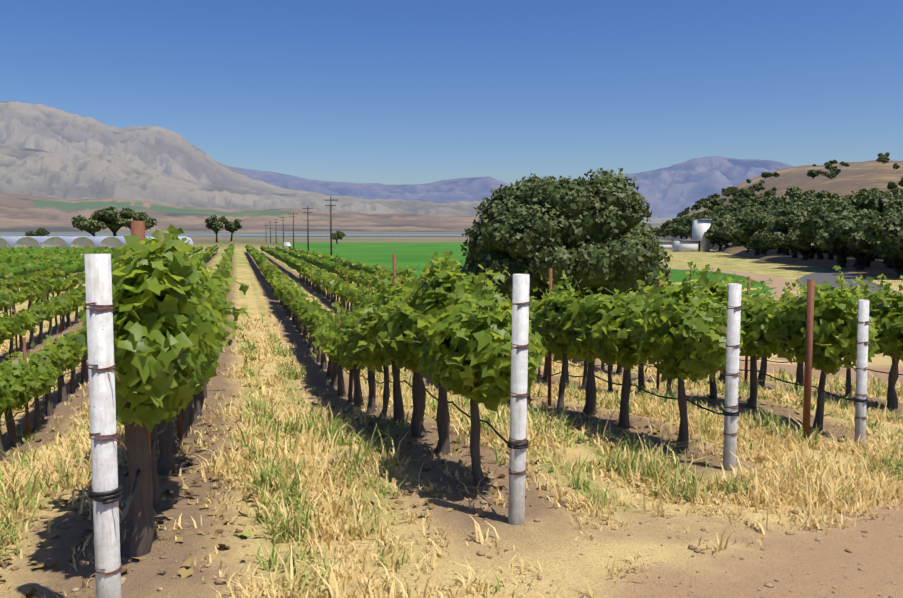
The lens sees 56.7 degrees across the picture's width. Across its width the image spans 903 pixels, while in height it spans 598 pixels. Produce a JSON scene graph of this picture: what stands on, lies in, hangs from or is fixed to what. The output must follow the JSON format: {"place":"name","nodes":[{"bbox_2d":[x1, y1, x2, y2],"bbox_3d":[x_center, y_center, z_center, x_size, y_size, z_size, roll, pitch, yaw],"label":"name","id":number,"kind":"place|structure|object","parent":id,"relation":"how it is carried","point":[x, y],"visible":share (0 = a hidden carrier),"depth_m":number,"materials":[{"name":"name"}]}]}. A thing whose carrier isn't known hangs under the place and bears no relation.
{"place":"outdoors","nodes":[
{"label":"outdoors","id":0,"kind":"place"},
{"bbox_2d":[0,144,487,216],"bbox_3d":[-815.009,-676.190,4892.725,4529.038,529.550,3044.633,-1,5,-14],"label":"foothills","id":1,"kind":"structure","parent":0,"point":[33,172],"depth_m":4760.26,"materials":[{"name":"grey stone"}]},
{"bbox_2d":[0,194,659,231],"bbox_3d":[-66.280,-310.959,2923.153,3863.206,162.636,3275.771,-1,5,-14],"label":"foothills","id":2,"kind":"structure","parent":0,"point":[22,212],"depth_m":2407.51,"materials":[{"name":"brown soil"}]},
{"bbox_2d":[0,101,668,225],"bbox_3d":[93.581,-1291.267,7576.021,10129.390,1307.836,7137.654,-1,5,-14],"label":"mountains","id":3,"kind":"structure","parent":0,"point":[58,131],"depth_m":7739.53,"materials":[{"name":"grey stone"}]},
{"bbox_2d":[0,235,902,597],"bbox_3d":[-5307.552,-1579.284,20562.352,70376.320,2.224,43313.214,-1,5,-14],"label":"ground","id":4,"kind":"structure","parent":0,"point":[548,543],"depth_m":5.75,"materials":[{"name":"beige soil"}]},
{"bbox_2d":[0,236,193,247],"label":"greenhouses","id":5,"kind":"object","parent":4,"relation":"on","point":[67,241],"visible":0.58,"depth_m":144.80,"materials":[{"name":"plastic"}]},
{"bbox_2d":[84,254,126,597],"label":"end post","id":6,"kind":"object","parent":4,"relation":"on","point":[105,493],"visible":1,"depth_m":3.77,"materials":[{"name":"paint"}]},
{"bbox_2d":[7,241,291,250],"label":"vineyard posts","id":7,"kind":"object","parent":4,"relation":"on","point":[123,244],"visible":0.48,"depth_m":132.19,"materials":[{"name":"brown"}]},
{"bbox_2d":[0,243,383,278],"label":"grapevine rows","id":8,"kind":"object","parent":4,"relation":"on","point":[71,267],"visible":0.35,"depth_m":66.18,"materials":[{"name":"green plant"}]},
{"bbox_2d":[282,243,290,247],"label":"vehicle","id":9,"kind":"object","parent":4,"relation":"on","point":[286,245],"visible":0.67,"depth_m":225.24,"materials":[{"name":"white paint"}]},
{"bbox_2d":[264,197,337,255],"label":"utility poles","id":10,"kind":"object","parent":4,"relation":"on","point":[330,205],"visible":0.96,"depth_m":184.05,"materials":[{"name":"brown wood"}]},
{"bbox_2d":[9,221,814,465],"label":"stakes","id":11,"kind":"object","parent":4,"relation":"on","point":[138,228],"visible":0.19,"depth_m":8.87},
{"bbox_2d":[0,240,855,393],"label":"vine stems","id":12,"kind":"object","parent":4,"relation":"on","point":[379,310],"visible":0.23,"depth_m":7.86,"materials":[{"name":"green plant"}]},
{"bbox_2d":[0,343,902,597],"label":"leaf litter","id":13,"kind":"object","parent":4,"relation":"on","point":[183,572],"visible":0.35,"depth_m":6.47,"materials":[{"name":"plant"}]},
{"bbox_2d":[3,385,901,597],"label":"soil clods","id":14,"kind":"object","parent":4,"relation":"on","point":[85,563],"visible":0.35,"depth_m":5.34,"materials":[{"name":"brown soil"}]},
{"bbox_2d":[504,274,532,524],"bbox_3d":[0.441,0.699,5.553,0.161,1.733,0.210,3,5,33],"label":"end post","id":15,"kind":"object","parent":4,"relation":"on","point":[517,443],"visible":0.98,"depth_m":5.51,"materials":[{"name":"paint"}]},
{"bbox_2d":[1,294,902,523],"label":"drip hose","id":16,"kind":"object","parent":15,"relation":"attached to","point":[125,513],"visible":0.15,"depth_m":8.96,"materials":[{"name":"black"}]},
{"bbox_2d":[660,220,710,251],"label":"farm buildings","id":17,"kind":"structure","parent":4,"relation":"on","point":[700,228],"depth_m":194.38,"materials":[{"name":"silver metal"}]},
{"bbox_2d":[661,219,711,241],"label":"farm roofs","id":18,"kind":"structure","parent":17,"relation":"attached to","point":[687,239],"depth_m":194.31,"materials":[{"name":"grey metal"}]},
{"bbox_2d":[718,283,745,470],"bbox_3d":[2.447,0.717,7.301,0.218,1.710,0.145,2,9,22],"label":"end post","id":19,"kind":"object","parent":4,"relation":"on","point":[731,411],"visible":1,"depth_m":7.25,"materials":[{"name":"paint"}]},
{"bbox_2d":[854,299,873,443],"bbox_3d":[4.477,0.830,9.101,0.169,1.650,0.204,-8,9,-41],"label":"end post","id":20,"kind":"object","parent":4,"relation":"on","point":[861,397],"visible":0.96,"depth_m":9.05,"materials":[{"name":"paint"}]},
{"bbox_2d":[0,312,902,597],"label":"grass","id":21,"kind":"structure","parent":0,"point":[804,480],"depth_m":7.07,"materials":[{"name":"beige plant"}]},
{"bbox_2d":[0,0,902,234],"label":"sky","id":22,"kind":"structure","parent":0,"point":[387,92],"materials":[{"name":"blue"}]},
{"bbox_2d":[25,152,902,293],"bbox_3d":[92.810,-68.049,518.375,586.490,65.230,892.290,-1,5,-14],"label":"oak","id":23,"kind":"object","parent":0,"point":[836,223],"depth_m":75.22,"materials":[{"name":"green plant"}]},
{"bbox_2d":[45,155,902,300],"bbox_3d":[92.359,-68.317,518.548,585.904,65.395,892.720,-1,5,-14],"label":"tree foliage","id":24,"kind":"object","parent":23,"relation":"on","point":[597,282],"visible":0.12,"depth_m":41.43,"materials":[{"name":"green plant"}]},
{"bbox_2d":[228,156,793,217],"bbox_3d":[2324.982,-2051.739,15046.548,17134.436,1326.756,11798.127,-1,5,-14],"label":"mountains","id":25,"kind":"structure","parent":0,"point":[672,191],"depth_m":15012.62,"materials":[{"name":"stone"}]},
{"bbox_2d":[273,242,776,302],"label":"crop field","id":26,"kind":"structure","parent":0,"point":[414,254],"depth_m":175.92,"materials":[{"name":"green plant"}]},
{"bbox_2d":[662,266,806,299],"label":"dirt track","id":27,"kind":"structure","parent":0,"point":[778,283],"depth_m":72.27,"materials":[{"name":"beige soil"}]},
{"bbox_2d":[655,160,902,279],"bbox_3d":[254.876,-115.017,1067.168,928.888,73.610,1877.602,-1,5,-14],"label":"dry hill","id":28,"kind":"structure","parent":0,"point":[854,177],"depth_m":413.06,"materials":[{"name":"brown soil"}]},
{"bbox_2d":[795,269,899,305],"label":"dirt mound","id":29,"kind":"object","parent":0,"point":[829,276],"depth_m":75.42,"materials":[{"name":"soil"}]}
]}

